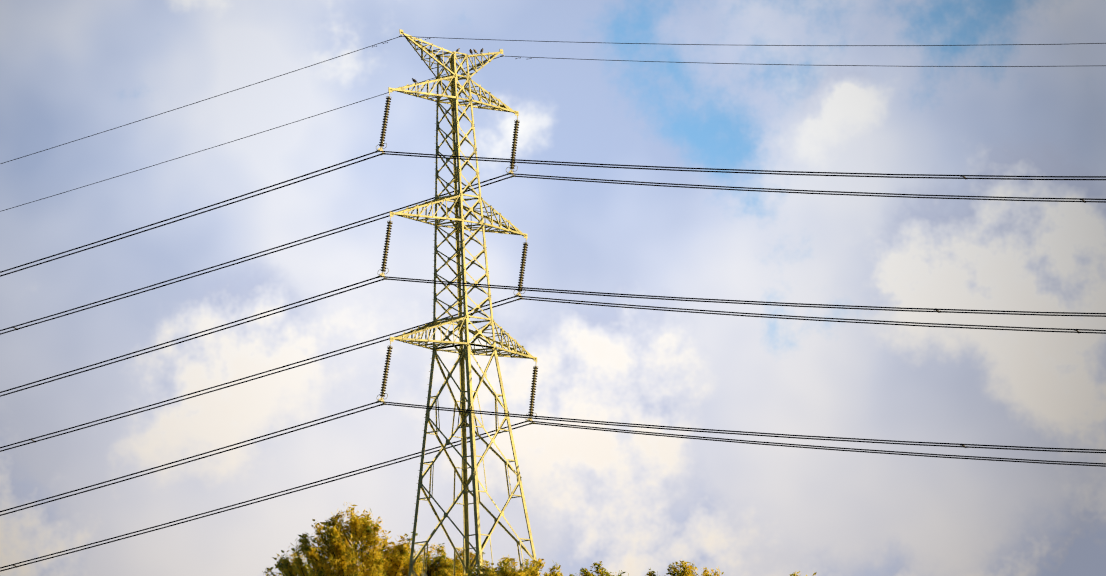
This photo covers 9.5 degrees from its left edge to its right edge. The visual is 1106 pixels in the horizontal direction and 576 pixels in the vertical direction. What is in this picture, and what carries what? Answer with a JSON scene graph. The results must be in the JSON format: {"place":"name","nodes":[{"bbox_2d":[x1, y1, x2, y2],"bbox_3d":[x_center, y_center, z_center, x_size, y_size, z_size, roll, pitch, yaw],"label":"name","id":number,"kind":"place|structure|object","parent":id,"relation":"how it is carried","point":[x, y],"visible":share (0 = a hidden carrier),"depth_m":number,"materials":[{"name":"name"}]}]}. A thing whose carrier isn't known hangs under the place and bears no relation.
{"place":"outdoors","nodes":[
{"label":"outdoors","id":0,"kind":"place"},
{"bbox_2d":[0,0,1105,575],"label":"sky","id":1,"kind":"structure","parent":0,"point":[71,70],"materials":[{"name":"blue"}]},
{"bbox_3d":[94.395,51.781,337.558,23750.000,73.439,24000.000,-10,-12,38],"label":"ground","id":2,"kind":"structure","parent":0,"visible":0},
{"bbox_2d":[262,551,315,575],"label":"tree","id":3,"kind":"object","parent":2,"relation":"on","point":[278,566],"visible":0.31,"depth_m":445.95,"materials":[{"name":"green plant"}]},
{"bbox_2d":[279,502,425,575],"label":"tree","id":4,"kind":"object","parent":2,"relation":"on","point":[342,557],"visible":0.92,"depth_m":430.89,"materials":[{"name":"green plant"}]},
{"bbox_2d":[359,541,484,575],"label":"tree","id":5,"kind":"object","parent":2,"relation":"on","point":[444,566],"visible":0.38,"depth_m":436.87,"materials":[{"name":"green plant"}]},
{"bbox_2d":[463,555,581,575],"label":"tree","id":6,"kind":"object","parent":2,"relation":"on","point":[504,570],"visible":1,"depth_m":407.46,"materials":[{"name":"green plant"}]},
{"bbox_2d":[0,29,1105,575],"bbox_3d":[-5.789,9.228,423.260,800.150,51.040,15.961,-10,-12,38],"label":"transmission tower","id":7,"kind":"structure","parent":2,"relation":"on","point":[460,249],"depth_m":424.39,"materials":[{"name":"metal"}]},
{"bbox_2d":[569,561,628,575],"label":"tree","id":8,"kind":"object","parent":2,"relation":"on","point":[600,571],"visible":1,"depth_m":441.87,"materials":[{"name":"green plant"}]},
{"bbox_2d":[646,560,723,575],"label":"tree","id":9,"kind":"object","parent":2,"relation":"on","point":[686,570],"visible":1,"depth_m":433.88,"materials":[{"name":"green plant"}]},
{"bbox_2d":[789,571,816,575],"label":"tree","id":10,"kind":"object","parent":2,"relation":"on","point":[794,574],"visible":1,"depth_m":416.89,"materials":[{"name":"green plant"}]}
]}

